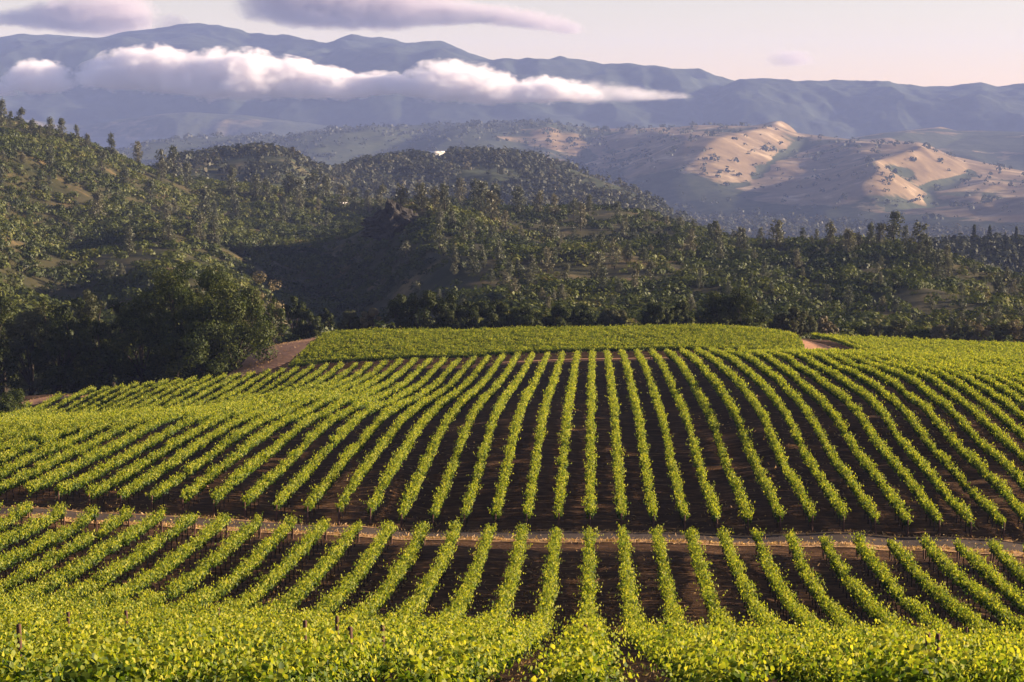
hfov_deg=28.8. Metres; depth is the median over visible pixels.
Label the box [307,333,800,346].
vine row
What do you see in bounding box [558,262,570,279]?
pine tree
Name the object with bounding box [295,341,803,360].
vine row
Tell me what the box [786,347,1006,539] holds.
vine row
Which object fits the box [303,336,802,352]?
vine row
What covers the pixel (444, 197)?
pine tree
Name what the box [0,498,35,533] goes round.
vine row
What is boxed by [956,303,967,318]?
pine tree
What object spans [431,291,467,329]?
oak tree
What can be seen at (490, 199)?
pine tree
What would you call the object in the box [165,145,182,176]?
pine tree
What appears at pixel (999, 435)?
vine row
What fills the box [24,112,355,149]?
hills
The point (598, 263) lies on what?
pine tree
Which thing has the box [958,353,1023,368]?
vine row
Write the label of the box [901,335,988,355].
vine row
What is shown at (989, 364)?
vine row
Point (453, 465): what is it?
vine row
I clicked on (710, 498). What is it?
vine row
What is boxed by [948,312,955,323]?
pine tree
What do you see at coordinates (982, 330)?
oak tree
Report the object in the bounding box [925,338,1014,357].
vine row
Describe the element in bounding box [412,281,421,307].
pine tree
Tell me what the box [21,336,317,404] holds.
dirt track
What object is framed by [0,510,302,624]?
vine row
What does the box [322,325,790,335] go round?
vine row
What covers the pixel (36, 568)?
vine row
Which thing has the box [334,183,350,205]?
pine tree
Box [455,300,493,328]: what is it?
oak tree
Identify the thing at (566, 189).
wood
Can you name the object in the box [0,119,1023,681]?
ground
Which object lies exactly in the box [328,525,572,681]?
vine row
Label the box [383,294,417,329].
oak tree
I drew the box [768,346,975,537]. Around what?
vine row
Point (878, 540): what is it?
road
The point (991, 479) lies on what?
vine row
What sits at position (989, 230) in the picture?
fir tree
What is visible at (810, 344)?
bare patch
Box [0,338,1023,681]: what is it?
dry grass
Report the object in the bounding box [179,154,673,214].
hills
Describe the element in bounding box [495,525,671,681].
vine row
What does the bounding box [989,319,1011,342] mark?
oak tree
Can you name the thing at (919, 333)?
oak tree
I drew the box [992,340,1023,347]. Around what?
vine row
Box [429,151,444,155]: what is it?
house
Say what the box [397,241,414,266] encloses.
pine tree
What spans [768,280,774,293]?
pine tree
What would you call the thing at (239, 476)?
vine row
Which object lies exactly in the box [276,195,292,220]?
pine tree
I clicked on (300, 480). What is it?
vine row
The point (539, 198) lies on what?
pine tree
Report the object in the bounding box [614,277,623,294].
pine tree
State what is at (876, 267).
pine tree
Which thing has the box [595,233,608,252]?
pine tree
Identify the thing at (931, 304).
pine tree
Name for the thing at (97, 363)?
oak tree
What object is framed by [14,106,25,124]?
pine tree
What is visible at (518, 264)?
pine tree
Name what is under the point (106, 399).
vine row
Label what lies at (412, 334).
vine row
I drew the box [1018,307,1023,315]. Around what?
pine tree
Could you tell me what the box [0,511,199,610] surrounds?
vine row
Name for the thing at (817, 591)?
vine row
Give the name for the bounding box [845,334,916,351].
vine row
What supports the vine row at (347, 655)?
on the ground at (604, 519)
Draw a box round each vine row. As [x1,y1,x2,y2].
[0,363,314,500]
[0,366,299,481]
[0,367,285,465]
[0,368,271,453]
[0,371,255,442]
[0,372,241,436]
[0,373,226,429]
[0,374,212,425]
[0,377,183,421]
[0,381,138,419]
[0,385,96,417]
[0,385,110,418]
[0,392,63,416]
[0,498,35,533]
[0,501,70,552]
[0,504,99,578]
[0,504,134,594]
[0,504,167,605]
[0,510,235,617]
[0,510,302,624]
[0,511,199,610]
[0,511,263,621]
[0,515,462,681]
[0,516,331,633]
[0,519,364,647]
[0,519,398,654]
[0,521,429,678]
[1,375,196,423]
[2,381,123,418]
[4,378,167,420]
[4,380,153,419]
[14,523,496,681]
[20,362,329,504]
[21,401,31,407]
[52,359,344,505]
[84,362,357,508]
[115,362,372,509]
[145,359,388,512]
[180,357,403,514]
[199,523,532,681]
[209,357,418,516]
[241,357,432,518]
[268,356,447,520]
[288,344,805,367]
[289,342,803,364]
[293,342,800,361]
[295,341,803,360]
[296,340,804,359]
[298,339,796,356]
[299,338,802,355]
[300,337,804,353]
[301,358,461,522]
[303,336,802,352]
[305,335,801,350]
[306,334,796,347]
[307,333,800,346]
[307,334,799,348]
[309,330,801,343]
[310,332,801,346]
[315,328,799,340]
[315,330,801,342]
[316,325,795,338]
[316,329,788,338]
[318,326,794,337]
[318,329,797,340]
[321,325,793,336]
[322,323,776,334]
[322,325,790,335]
[324,324,792,334]
[325,322,789,332]
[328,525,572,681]
[335,354,476,524]
[339,323,777,331]
[363,354,490,525]
[397,353,506,530]
[428,351,520,531]
[460,351,534,531]
[487,351,551,531]
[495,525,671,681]
[522,350,565,529]
[552,348,581,527]
[581,348,599,527]
[603,348,630,527]
[611,520,788,681]
[618,349,657,531]
[634,348,689,531]
[648,348,721,533]
[649,524,997,681]
[664,348,756,535]
[678,347,786,533]
[680,527,1023,681]
[693,346,817,532]
[707,346,850,531]
[714,522,1023,673]
[723,347,879,534]
[738,347,913,536]
[750,525,1023,658]
[755,347,942,535]
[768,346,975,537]
[783,528,1023,645]
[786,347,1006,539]
[798,347,1023,531]
[811,332,873,349]
[815,348,1023,491]
[818,533,1023,642]
[823,333,887,351]
[831,348,1023,463]
[836,333,902,351]
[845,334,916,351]
[848,532,1019,636]
[849,347,1023,441]
[857,335,930,352]
[857,347,1023,422]
[868,334,946,353]
[874,348,1023,409]
[879,335,959,354]
[886,537,1023,636]
[890,335,973,355]
[890,350,1023,394]
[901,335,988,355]
[904,349,1023,386]
[913,336,1002,356]
[915,351,1023,377]
[917,532,1023,631]
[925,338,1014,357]
[930,351,1023,375]
[937,339,1023,357]
[945,352,1023,370]
[946,339,1022,356]
[952,535,1023,617]
[958,339,1023,354]
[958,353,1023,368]
[969,339,1023,352]
[973,353,1023,366]
[982,339,1023,349]
[984,537,1023,590]
[985,354,1023,363]
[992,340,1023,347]
[1004,340,1023,346]
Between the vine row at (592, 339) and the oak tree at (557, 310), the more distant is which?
the oak tree at (557, 310)
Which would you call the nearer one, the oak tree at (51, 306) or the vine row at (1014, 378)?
the vine row at (1014, 378)
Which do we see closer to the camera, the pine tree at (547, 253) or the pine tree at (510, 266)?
the pine tree at (510, 266)
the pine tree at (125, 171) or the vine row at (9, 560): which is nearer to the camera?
the vine row at (9, 560)
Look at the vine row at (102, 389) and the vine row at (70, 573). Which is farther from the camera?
the vine row at (102, 389)
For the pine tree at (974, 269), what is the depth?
716.91 m
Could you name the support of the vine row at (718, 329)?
on the ground at (604, 519)
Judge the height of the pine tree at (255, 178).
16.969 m
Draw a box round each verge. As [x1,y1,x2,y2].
[1,506,1022,542]
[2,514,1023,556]
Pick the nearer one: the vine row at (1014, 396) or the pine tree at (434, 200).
the vine row at (1014, 396)
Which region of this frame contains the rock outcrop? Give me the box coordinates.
[360,198,420,241]
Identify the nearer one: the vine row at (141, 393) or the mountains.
the vine row at (141, 393)
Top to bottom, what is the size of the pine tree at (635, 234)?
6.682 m
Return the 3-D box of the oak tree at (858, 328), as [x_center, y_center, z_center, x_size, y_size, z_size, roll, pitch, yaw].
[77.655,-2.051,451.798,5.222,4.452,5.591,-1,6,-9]
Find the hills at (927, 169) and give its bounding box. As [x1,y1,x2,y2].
[119,121,1023,233]
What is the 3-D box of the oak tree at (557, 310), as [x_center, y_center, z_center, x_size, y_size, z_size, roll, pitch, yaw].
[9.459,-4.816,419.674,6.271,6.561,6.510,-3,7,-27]
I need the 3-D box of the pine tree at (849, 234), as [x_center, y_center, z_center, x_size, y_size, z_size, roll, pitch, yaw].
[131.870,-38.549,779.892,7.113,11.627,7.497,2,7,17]
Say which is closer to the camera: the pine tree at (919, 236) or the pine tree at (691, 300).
the pine tree at (691, 300)
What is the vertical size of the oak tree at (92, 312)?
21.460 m
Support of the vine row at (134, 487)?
on the ground at (604, 519)
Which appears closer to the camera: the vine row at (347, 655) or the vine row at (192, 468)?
the vine row at (347, 655)
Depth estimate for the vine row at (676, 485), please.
185.19 m
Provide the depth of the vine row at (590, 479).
183.41 m
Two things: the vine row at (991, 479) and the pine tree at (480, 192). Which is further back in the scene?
the pine tree at (480, 192)
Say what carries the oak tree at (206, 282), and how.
on the ground at (604, 519)
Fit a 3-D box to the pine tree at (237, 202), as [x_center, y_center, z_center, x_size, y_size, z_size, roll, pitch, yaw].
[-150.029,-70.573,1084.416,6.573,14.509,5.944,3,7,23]
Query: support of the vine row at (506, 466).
on the ground at (604, 519)
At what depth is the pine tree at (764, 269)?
667.54 m
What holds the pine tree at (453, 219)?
on the ground at (604, 519)
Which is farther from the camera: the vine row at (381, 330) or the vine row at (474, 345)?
the vine row at (381, 330)
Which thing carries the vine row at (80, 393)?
on the ground at (604, 519)
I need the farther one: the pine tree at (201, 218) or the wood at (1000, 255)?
the wood at (1000, 255)
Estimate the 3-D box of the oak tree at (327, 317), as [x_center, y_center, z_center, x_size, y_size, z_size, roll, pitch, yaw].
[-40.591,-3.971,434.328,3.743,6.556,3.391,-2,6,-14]
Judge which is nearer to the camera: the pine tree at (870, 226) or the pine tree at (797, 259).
the pine tree at (797, 259)
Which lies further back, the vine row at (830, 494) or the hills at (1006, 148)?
the hills at (1006, 148)
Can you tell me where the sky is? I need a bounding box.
[0,0,1023,86]
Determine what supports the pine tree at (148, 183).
on the ground at (604, 519)
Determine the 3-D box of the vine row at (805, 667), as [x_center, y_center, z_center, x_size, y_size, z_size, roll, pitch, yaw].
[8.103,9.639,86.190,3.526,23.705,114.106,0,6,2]
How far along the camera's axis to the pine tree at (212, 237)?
819.90 m
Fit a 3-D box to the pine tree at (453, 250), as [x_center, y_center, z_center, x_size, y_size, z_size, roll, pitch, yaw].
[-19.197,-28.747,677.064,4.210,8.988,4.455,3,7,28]
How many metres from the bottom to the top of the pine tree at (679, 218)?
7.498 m
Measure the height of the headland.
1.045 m
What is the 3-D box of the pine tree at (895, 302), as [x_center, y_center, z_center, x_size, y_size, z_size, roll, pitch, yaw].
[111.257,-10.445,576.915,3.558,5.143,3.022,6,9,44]
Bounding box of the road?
[0,507,1023,551]
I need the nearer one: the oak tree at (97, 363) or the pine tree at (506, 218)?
the oak tree at (97, 363)
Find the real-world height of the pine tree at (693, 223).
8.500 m
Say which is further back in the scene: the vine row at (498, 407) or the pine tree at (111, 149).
the pine tree at (111, 149)
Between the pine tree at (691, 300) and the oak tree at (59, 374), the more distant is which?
the pine tree at (691, 300)
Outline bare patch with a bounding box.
[802,340,834,349]
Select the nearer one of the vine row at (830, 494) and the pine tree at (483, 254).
the vine row at (830, 494)
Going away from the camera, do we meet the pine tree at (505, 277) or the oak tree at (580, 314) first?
the oak tree at (580, 314)
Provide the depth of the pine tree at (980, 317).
536.79 m
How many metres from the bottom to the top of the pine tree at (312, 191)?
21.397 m
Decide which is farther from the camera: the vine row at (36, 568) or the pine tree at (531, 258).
the pine tree at (531, 258)
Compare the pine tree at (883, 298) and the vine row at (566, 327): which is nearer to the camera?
the vine row at (566, 327)
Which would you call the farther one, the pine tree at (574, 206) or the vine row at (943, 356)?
the pine tree at (574, 206)
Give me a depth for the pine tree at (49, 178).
969.53 m
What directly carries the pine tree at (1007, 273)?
on the ground at (604, 519)
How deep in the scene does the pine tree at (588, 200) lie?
1032.49 m
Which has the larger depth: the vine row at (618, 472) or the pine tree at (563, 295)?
the pine tree at (563, 295)
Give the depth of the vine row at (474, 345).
347.66 m
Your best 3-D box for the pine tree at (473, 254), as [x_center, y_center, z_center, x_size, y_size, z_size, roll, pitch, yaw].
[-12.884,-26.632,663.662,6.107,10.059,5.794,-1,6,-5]
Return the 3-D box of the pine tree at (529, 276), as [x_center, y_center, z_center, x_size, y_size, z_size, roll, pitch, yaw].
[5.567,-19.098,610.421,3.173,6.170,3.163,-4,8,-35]
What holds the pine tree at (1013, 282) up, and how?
on the ground at (604, 519)
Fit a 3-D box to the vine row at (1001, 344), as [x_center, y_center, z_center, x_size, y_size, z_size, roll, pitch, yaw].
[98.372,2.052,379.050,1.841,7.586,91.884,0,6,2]
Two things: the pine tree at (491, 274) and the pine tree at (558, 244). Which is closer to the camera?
the pine tree at (491, 274)
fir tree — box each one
[970,224,975,237]
[987,225,991,237]
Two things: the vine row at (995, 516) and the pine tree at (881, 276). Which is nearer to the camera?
the vine row at (995, 516)
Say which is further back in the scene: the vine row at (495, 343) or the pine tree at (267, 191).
the pine tree at (267, 191)
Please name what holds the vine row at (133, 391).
on the ground at (604, 519)
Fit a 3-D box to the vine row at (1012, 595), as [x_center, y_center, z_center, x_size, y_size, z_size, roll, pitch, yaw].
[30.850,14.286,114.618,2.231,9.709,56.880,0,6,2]
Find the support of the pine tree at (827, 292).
on the ground at (604, 519)
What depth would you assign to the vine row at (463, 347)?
342.76 m
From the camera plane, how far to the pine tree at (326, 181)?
1255.74 m
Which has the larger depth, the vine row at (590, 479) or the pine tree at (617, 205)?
the pine tree at (617, 205)
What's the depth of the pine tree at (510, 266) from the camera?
651.74 m
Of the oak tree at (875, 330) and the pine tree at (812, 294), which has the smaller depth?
the oak tree at (875, 330)
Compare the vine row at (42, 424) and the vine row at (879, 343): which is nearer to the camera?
the vine row at (42, 424)
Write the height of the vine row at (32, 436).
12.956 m
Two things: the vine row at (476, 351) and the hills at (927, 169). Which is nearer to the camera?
the vine row at (476, 351)
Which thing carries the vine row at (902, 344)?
on the ground at (604, 519)
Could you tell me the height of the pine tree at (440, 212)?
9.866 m
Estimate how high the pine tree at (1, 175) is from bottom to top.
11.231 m
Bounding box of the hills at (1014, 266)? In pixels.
[951,244,1023,272]
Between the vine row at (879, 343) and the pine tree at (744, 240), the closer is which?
the vine row at (879, 343)
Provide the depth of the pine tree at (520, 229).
870.70 m
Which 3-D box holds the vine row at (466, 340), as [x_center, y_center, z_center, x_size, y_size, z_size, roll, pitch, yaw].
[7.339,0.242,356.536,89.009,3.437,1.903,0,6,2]
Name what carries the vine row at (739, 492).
on the ground at (604, 519)
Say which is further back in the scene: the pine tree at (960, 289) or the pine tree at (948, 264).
the pine tree at (948, 264)
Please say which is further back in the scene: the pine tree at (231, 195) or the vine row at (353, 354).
the pine tree at (231, 195)
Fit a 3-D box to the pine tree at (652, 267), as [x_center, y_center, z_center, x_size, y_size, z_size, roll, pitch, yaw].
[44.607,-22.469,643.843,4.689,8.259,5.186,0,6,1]
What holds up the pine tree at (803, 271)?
on the ground at (604, 519)
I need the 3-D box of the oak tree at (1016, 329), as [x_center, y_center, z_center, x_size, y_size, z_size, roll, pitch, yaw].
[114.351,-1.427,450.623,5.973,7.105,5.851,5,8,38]
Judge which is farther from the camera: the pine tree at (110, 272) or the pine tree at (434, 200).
the pine tree at (434, 200)
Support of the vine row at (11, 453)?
on the ground at (604, 519)
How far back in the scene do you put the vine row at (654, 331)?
370.31 m
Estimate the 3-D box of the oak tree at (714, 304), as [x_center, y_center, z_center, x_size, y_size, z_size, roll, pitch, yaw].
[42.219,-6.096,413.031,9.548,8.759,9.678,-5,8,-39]
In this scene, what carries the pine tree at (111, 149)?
on the ground at (604, 519)
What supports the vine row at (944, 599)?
on the ground at (604, 519)
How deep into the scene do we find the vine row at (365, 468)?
189.14 m
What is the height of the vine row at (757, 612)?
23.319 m
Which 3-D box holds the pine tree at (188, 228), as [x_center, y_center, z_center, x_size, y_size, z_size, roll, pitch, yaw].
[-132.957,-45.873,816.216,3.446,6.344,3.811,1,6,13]
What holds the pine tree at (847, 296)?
on the ground at (604, 519)
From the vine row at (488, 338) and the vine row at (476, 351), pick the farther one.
the vine row at (488, 338)
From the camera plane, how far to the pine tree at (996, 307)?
544.58 m
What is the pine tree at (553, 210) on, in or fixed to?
on the ground at (604, 519)
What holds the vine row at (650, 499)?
on the ground at (604, 519)
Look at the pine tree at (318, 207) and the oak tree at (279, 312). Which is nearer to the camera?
the oak tree at (279, 312)
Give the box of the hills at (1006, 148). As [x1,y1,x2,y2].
[848,127,1023,170]
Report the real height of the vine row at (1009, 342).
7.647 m
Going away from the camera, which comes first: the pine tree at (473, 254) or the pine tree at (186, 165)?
the pine tree at (473, 254)
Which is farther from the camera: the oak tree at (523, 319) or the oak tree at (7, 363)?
the oak tree at (523, 319)
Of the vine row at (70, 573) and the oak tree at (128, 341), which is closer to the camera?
the vine row at (70, 573)
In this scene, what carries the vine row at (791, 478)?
on the ground at (604, 519)
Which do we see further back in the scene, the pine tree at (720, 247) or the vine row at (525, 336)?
the pine tree at (720, 247)
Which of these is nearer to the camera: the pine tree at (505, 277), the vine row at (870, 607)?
the vine row at (870, 607)
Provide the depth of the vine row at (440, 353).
333.93 m
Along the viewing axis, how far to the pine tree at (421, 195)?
868.18 m
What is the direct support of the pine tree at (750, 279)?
on the ground at (604, 519)
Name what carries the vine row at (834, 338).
on the ground at (604, 519)
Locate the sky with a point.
(924, 43)
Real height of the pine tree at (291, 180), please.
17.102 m
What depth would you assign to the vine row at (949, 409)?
201.65 m
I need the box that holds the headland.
[502,357,666,362]
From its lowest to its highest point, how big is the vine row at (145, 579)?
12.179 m
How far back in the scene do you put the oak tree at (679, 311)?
424.18 m
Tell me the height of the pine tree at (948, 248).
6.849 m
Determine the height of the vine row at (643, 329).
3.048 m
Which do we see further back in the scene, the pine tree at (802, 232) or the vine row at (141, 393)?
the pine tree at (802, 232)
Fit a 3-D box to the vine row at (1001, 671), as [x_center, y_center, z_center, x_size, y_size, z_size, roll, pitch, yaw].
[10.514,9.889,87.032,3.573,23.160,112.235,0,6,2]
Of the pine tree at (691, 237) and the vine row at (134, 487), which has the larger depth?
the pine tree at (691, 237)
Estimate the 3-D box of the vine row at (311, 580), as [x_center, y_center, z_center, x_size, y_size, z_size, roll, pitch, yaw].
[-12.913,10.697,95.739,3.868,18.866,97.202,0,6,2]
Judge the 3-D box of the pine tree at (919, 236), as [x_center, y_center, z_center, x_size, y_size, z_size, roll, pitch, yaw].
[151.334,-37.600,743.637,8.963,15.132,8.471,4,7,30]
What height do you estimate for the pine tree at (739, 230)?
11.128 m
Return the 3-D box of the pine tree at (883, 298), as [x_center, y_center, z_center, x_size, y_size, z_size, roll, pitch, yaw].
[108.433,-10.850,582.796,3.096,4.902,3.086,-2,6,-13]
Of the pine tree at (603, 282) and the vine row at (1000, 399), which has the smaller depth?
the vine row at (1000, 399)
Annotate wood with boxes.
[115,118,1023,234]
[147,141,712,227]
[672,210,1023,245]
[931,232,1023,274]
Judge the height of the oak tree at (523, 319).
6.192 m
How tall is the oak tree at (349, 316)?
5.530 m
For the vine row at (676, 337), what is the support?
on the ground at (604, 519)
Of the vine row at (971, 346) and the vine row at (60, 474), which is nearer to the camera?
the vine row at (60, 474)
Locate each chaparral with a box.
[0,114,1023,335]
[0,288,1023,385]
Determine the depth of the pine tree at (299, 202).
1166.68 m
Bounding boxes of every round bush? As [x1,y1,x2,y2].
[0,399,20,413]
[1,388,30,409]
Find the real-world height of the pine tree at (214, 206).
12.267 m
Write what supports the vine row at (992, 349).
on the ground at (604, 519)
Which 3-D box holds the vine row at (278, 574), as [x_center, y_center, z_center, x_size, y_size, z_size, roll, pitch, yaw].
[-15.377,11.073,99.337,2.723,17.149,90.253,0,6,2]
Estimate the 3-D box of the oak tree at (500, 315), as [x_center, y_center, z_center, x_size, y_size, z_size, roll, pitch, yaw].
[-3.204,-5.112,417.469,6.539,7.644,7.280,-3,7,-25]
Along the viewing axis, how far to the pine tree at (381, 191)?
1202.32 m
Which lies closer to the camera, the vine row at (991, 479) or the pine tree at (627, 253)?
the vine row at (991, 479)
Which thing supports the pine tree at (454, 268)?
on the ground at (604, 519)
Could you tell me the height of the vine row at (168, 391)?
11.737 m
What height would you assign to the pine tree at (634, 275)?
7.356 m
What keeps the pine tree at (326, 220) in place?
on the ground at (604, 519)
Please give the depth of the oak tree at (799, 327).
416.78 m
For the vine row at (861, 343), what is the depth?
367.13 m
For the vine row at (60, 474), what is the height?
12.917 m
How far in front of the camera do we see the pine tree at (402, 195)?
867.84 m
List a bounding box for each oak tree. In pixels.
[0,294,32,394]
[0,314,19,396]
[2,305,58,395]
[29,320,84,393]
[34,297,71,394]
[50,297,97,393]
[68,289,106,375]
[72,320,132,391]
[92,299,137,387]
[107,291,171,386]
[111,299,152,384]
[126,261,218,380]
[158,298,236,380]
[183,265,244,363]
[201,277,278,371]
[257,298,287,344]
[279,296,306,339]
[296,307,323,337]
[317,308,334,329]
[336,309,360,330]
[359,308,381,329]
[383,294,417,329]
[397,289,442,329]
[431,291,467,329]
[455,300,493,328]
[479,299,513,329]
[507,305,545,327]
[543,303,571,327]
[569,304,597,328]
[597,308,627,326]
[640,302,673,325]
[669,301,693,324]
[693,290,741,326]
[717,287,768,326]
[767,313,789,330]
[786,307,817,337]
[811,316,838,339]
[844,323,866,336]
[863,323,883,338]
[883,319,912,338]
[905,326,932,339]
[930,324,952,339]
[947,319,971,340]
[966,323,991,342]
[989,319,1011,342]
[1008,319,1023,342]
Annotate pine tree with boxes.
[0,97,7,125]
[0,149,6,160]
[0,165,4,183]
[6,111,13,126]
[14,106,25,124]
[19,150,26,163]
[26,118,37,134]
[36,125,42,135]
[43,143,55,166]
[45,116,55,135]
[47,173,52,185]
[56,118,66,137]
[66,223,76,238]
[72,124,80,139]
[72,200,79,210]
[83,133,91,146]
[88,191,106,215]
[96,149,108,173]
[102,260,117,280]
[106,133,118,153]
[115,262,125,275]
[118,163,129,183]
[122,224,135,255]
[132,141,142,162]
[142,180,155,200]
[154,149,168,180]
[160,199,172,219]
[160,217,175,240]
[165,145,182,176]
[170,199,177,212]
[181,162,193,186]
[184,222,191,234]
[192,185,217,219]
[192,212,207,239]
[206,213,222,243]
[211,199,220,217]
[225,164,239,191]
[228,190,238,205]
[230,199,241,220]
[236,241,245,254]
[247,172,263,195]
[260,177,272,197]
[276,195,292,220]
[279,170,295,193]
[291,176,307,201]
[294,193,304,211]
[303,168,322,198]
[315,199,320,211]
[319,172,332,198]
[321,211,330,224]
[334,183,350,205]
[348,187,360,208]
[363,189,372,209]
[374,183,387,205]
[393,183,410,206]
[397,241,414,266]
[412,183,430,210]
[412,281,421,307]
[429,186,439,208]
[432,217,447,248]
[435,205,444,221]
[436,182,451,211]
[439,247,447,260]
[447,210,457,225]
[449,244,461,265]
[449,254,459,274]
[453,177,466,202]
[465,247,481,273]
[467,179,479,198]
[467,217,475,231]
[470,180,489,212]
[478,244,484,250]
[479,250,487,267]
[480,190,503,221]
[483,183,503,213]
[486,224,497,238]
[487,268,495,283]
[492,239,505,261]
[499,210,512,231]
[500,269,510,286]
[504,257,514,277]
[507,276,520,292]
[510,186,526,211]
[514,259,521,273]
[518,226,524,235]
[525,254,538,275]
[526,269,534,285]
[532,189,545,212]
[537,287,545,299]
[540,216,560,240]
[540,246,554,272]
[545,296,552,308]
[548,194,560,216]
[549,247,558,264]
[551,289,556,299]
[554,240,562,257]
[557,283,566,300]
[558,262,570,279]
[559,232,563,242]
[567,197,577,217]
[573,201,586,230]
[584,195,594,212]
[587,251,607,279]
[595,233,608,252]
[595,265,610,291]
[607,236,621,268]
[611,200,624,217]
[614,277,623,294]
[618,218,628,238]
[621,240,632,263]
[631,229,638,239]
[631,268,638,286]
[639,246,648,262]
[643,259,656,279]
[661,241,674,261]
[663,215,670,224]
[676,217,684,228]
[684,228,696,251]
[687,296,695,310]
[689,217,696,231]
[696,269,704,288]
[707,221,725,244]
[716,241,724,259]
[724,280,731,294]
[729,229,736,239]
[734,226,744,246]
[737,232,751,251]
[748,273,753,285]
[756,227,764,237]
[761,261,767,275]
[767,219,785,249]
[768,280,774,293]
[792,249,802,268]
[799,227,806,238]
[800,267,804,279]
[808,289,815,298]
[820,283,832,303]
[824,220,836,244]
[840,228,856,252]
[843,285,854,304]
[853,232,862,247]
[863,221,875,244]
[872,222,886,242]
[874,263,879,274]
[878,256,885,265]
[878,271,883,284]
[878,296,886,309]
[884,209,904,241]
[890,296,901,311]
[901,224,910,245]
[905,220,929,254]
[918,237,934,262]
[928,297,935,309]
[932,253,943,275]
[935,250,944,264]
[942,244,952,257]
[942,256,953,276]
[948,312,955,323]
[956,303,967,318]
[957,282,965,294]
[958,294,963,305]
[970,264,977,274]
[976,312,984,325]
[990,273,1007,295]
[990,303,1002,320]
[1003,266,1010,278]
[1005,278,1018,294]
[1015,275,1020,285]
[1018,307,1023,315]
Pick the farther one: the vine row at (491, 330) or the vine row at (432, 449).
the vine row at (491, 330)
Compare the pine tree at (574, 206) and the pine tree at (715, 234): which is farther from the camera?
the pine tree at (574, 206)
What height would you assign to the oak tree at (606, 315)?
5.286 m
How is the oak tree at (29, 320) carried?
on the ground at (604, 519)
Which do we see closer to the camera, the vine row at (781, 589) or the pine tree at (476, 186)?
the vine row at (781, 589)
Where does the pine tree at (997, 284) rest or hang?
on the ground at (604, 519)
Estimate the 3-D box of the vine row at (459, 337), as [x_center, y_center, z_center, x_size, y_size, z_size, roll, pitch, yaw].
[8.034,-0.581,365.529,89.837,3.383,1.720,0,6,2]
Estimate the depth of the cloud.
9805.80 m
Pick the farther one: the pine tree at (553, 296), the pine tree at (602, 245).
the pine tree at (602, 245)
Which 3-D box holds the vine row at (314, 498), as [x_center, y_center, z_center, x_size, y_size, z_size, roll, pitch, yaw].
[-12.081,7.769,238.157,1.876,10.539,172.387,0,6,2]
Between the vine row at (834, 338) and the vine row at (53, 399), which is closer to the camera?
the vine row at (53, 399)
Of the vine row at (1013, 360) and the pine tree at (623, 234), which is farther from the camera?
the pine tree at (623, 234)
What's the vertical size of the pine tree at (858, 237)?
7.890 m
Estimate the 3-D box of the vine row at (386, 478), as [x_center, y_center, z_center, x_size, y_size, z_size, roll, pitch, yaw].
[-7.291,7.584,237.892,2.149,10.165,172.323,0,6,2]
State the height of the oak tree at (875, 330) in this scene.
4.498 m
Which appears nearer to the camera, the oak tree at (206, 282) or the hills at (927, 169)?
the oak tree at (206, 282)
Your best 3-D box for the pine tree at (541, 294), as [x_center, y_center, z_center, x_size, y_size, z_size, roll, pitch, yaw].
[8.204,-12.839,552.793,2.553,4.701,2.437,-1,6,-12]
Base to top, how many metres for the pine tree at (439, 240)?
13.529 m
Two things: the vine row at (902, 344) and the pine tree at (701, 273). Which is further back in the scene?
the pine tree at (701, 273)
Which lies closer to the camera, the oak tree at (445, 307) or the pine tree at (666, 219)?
the oak tree at (445, 307)
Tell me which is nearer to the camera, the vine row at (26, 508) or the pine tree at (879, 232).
the vine row at (26, 508)
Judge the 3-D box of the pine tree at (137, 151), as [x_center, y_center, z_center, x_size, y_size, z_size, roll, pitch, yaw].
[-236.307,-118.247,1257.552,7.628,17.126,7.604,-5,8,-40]
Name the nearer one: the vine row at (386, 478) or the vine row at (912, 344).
the vine row at (386, 478)
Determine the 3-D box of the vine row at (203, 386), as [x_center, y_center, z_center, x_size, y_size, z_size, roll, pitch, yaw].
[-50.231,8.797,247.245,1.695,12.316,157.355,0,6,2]
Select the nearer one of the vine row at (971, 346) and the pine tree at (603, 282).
the vine row at (971, 346)
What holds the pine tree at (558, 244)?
on the ground at (604, 519)
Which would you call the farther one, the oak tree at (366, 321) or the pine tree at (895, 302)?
the pine tree at (895, 302)
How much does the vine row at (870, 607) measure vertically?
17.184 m
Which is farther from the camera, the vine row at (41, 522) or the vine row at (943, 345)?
the vine row at (943, 345)
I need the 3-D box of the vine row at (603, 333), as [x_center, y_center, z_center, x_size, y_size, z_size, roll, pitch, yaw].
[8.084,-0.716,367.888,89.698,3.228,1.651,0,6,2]
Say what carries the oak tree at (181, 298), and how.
on the ground at (604, 519)
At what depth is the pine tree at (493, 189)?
1054.57 m
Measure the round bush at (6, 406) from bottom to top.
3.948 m
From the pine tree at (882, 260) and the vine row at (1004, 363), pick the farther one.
the pine tree at (882, 260)
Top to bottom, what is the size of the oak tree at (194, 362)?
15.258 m
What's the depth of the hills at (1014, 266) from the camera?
1203.06 m
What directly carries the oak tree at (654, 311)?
on the ground at (604, 519)
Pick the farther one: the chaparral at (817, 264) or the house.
the house
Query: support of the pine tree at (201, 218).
on the ground at (604, 519)
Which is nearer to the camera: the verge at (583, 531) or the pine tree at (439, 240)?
the verge at (583, 531)
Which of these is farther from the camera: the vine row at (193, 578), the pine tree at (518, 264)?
the pine tree at (518, 264)

